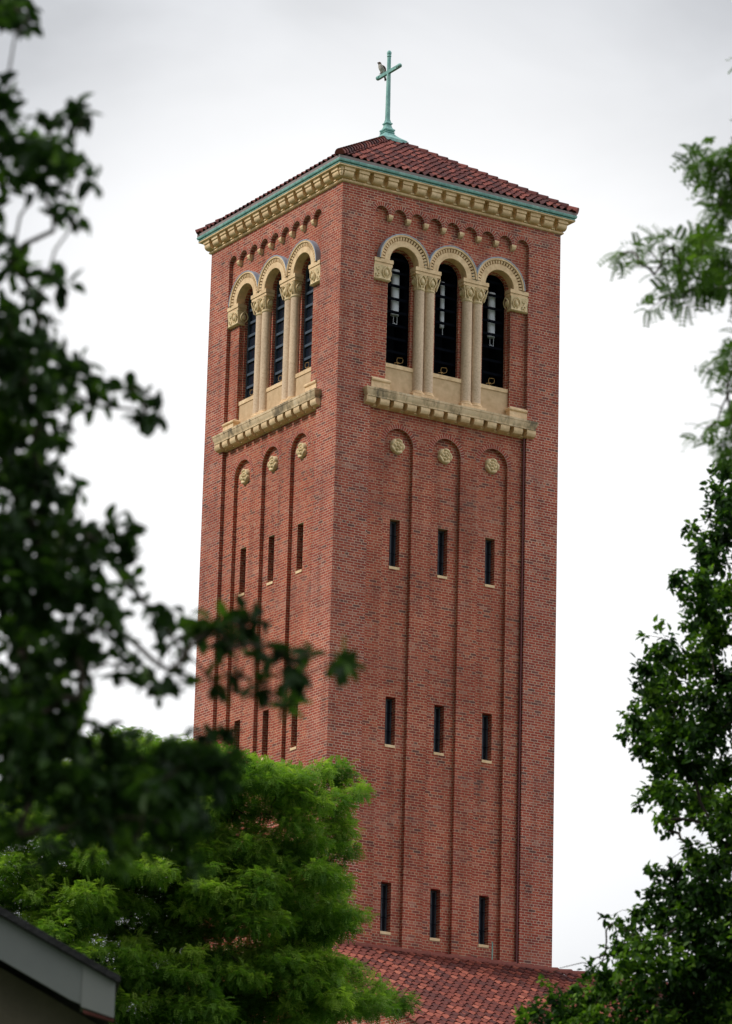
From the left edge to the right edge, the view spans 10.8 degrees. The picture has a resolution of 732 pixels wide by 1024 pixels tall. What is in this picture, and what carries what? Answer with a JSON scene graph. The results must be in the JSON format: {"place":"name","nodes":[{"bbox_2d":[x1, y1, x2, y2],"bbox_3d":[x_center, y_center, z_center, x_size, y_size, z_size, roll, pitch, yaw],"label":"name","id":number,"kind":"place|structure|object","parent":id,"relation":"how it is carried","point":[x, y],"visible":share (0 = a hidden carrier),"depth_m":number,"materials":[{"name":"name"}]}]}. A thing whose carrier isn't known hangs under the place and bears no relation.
{"place":"outdoors","nodes":[
{"label":"outdoors","id":0,"kind":"place"},
{"bbox_2d":[0,906,120,1023],"bbox_3d":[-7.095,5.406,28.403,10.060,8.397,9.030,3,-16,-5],"label":"gabled house","id":1,"kind":"structure","parent":0,"point":[46,978],"depth_m":25.01,"materials":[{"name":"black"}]},
{"bbox_2d":[0,0,731,1008],"label":"sky","id":2,"kind":"structure","parent":0,"point":[208,107],"materials":[{"name":"white"}]},
{"label":"ground","id":3,"kind":"structure","parent":0,"visible":0},
{"bbox_2d":[0,0,366,890],"bbox_3d":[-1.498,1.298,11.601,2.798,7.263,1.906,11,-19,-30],"label":"leafy tree","id":4,"kind":"object","parent":3,"relation":"on","point":[42,736],"visible":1,"depth_m":11.86,"materials":[{"name":"green plant"}]},
{"bbox_2d":[0,725,422,1023],"bbox_3d":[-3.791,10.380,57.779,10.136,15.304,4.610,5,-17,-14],"label":"honey locust tree","id":5,"kind":"object","parent":3,"relation":"on","point":[282,968],"visible":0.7,"depth_m":58.39,"materials":[{"name":"green plant"}]},
{"bbox_2d":[193,50,578,1023],"bbox_3d":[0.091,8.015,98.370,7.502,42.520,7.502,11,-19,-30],"label":"bell tower","id":6,"kind":"structure","parent":3,"relation":"on","point":[381,464],"depth_m":98.03,"materials":[{"name":"red brick"}]},
{"bbox_2d":[245,291,255,398],"bbox_3d":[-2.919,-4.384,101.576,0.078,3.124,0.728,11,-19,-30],"label":"belfry window","id":7,"kind":"structure","parent":6,"relation":"in","point":[251,333],"depth_m":101.73,"materials":[{"name":"black glass"}]},
{"bbox_2d":[274,277,284,384],"bbox_3d":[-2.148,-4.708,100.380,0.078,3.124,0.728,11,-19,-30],"label":"belfry window","id":8,"kind":"structure","parent":6,"relation":"in","point":[280,304],"depth_m":100.52,"materials":[{"name":"black glass"}]},
{"bbox_2d":[303,260,312,369],"bbox_3d":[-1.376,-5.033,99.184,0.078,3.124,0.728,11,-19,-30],"label":"belfry window","id":9,"kind":"structure","parent":6,"relation":"in","point":[308,313],"depth_m":99.34,"materials":[{"name":"black glass"}]},
{"bbox_2d":[378,62,385,80],"bbox_3d":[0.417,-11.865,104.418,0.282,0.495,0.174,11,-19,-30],"label":"hawk","id":10,"kind":"object","parent":6,"relation":"on","point":[382,68],"visible":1,"depth_m":104.39,"materials":[{"name":"white"}]},
{"bbox_2d":[380,884,390,934],"bbox_3d":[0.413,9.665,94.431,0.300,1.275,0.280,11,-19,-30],"label":"slit window","id":11,"kind":"structure","parent":6,"relation":"in","point":[383,911],"depth_m":94.52,"materials":[{"name":"black glass"}]},
{"bbox_2d":[384,699,394,747],"bbox_3d":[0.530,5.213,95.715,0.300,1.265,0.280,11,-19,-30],"label":"slit window","id":12,"kind":"structure","parent":6,"relation":"in","point":[388,707],"depth_m":95.82,"materials":[{"name":"black glass"}]},
{"bbox_2d":[389,521,398,569],"bbox_3d":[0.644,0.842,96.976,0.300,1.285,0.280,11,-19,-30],"label":"slit window","id":13,"kind":"structure","parent":6,"relation":"in","point":[392,543],"depth_m":97.07,"materials":[{"name":"black glass"}]},
{"bbox_2d":[386,252,409,366],"bbox_3d":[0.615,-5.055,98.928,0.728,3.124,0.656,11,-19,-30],"label":"belfry window","id":14,"kind":"structure","parent":6,"relation":"in","point":[396,335],"depth_m":99.03,"materials":[{"name":"black glass"}]},
{"bbox_2d":[429,890,439,941],"bbox_3d":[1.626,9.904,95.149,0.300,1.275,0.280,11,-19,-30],"label":"slit window","id":15,"kind":"structure","parent":6,"relation":"in","point":[433,894],"depth_m":95.24,"materials":[{"name":"black glass"}]},
{"bbox_2d":[433,707,443,755],"bbox_3d":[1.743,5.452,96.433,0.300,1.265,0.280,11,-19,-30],"label":"slit window","id":16,"kind":"structure","parent":6,"relation":"in","point":[436,748],"depth_m":96.52,"materials":[{"name":"black glass"}]},
{"bbox_2d":[437,531,446,578],"bbox_3d":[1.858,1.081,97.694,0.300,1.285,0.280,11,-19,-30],"label":"slit window","id":17,"kind":"structure","parent":6,"relation":"in","point":[440,563],"depth_m":97.78,"materials":[{"name":"black glass"}]},
{"bbox_2d":[433,264,456,377],"bbox_3d":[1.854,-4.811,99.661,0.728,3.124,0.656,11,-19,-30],"label":"belfry window","id":18,"kind":"structure","parent":6,"relation":"in","point":[445,344],"depth_m":99.81,"materials":[{"name":"black glass"}]},
{"bbox_2d":[478,897,488,947],"bbox_3d":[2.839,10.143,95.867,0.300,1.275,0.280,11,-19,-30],"label":"slit window","id":19,"kind":"structure","parent":6,"relation":"in","point":[481,900],"depth_m":95.96,"materials":[{"name":"black glass"}]},
{"bbox_2d":[481,715,491,763],"bbox_3d":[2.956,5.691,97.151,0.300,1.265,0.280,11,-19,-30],"label":"slit window","id":20,"kind":"structure","parent":6,"relation":"in","point":[484,718],"depth_m":97.26,"materials":[{"name":"black glass"}]},
{"bbox_2d":[484,540,494,587],"bbox_3d":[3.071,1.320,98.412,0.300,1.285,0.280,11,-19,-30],"label":"slit window","id":21,"kind":"structure","parent":6,"relation":"in","point":[487,543],"depth_m":98.52,"materials":[{"name":"black glass"}]},
{"bbox_2d":[481,275,503,387],"bbox_3d":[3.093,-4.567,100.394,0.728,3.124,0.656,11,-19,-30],"label":"belfry window","id":22,"kind":"structure","parent":6,"relation":"in","point":[492,356],"depth_m":100.52,"materials":[{"name":"black glass"}]},
{"bbox_2d":[323,941,721,1023],"bbox_3d":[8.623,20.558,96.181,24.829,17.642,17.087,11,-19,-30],"label":"church nave","id":23,"kind":"structure","parent":3,"relation":"on","point":[454,988],"depth_m":92.10,"materials":[{"name":"tile"}]},
{"bbox_2d":[512,454,731,1023],"bbox_3d":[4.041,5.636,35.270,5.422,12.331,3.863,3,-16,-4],"label":"leafy tree","id":24,"kind":"object","parent":3,"relation":"on","point":[664,728],"visible":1,"depth_m":35.53,"materials":[{"name":"green plant"}]},
{"bbox_2d":[596,58,731,481],"bbox_3d":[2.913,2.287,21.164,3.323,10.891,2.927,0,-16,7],"label":"honey locust tree","id":25,"kind":"object","parent":3,"relation":"on","point":[713,275],"visible":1,"depth_m":21.78,"materials":[{"name":"green plant"}]}
]}

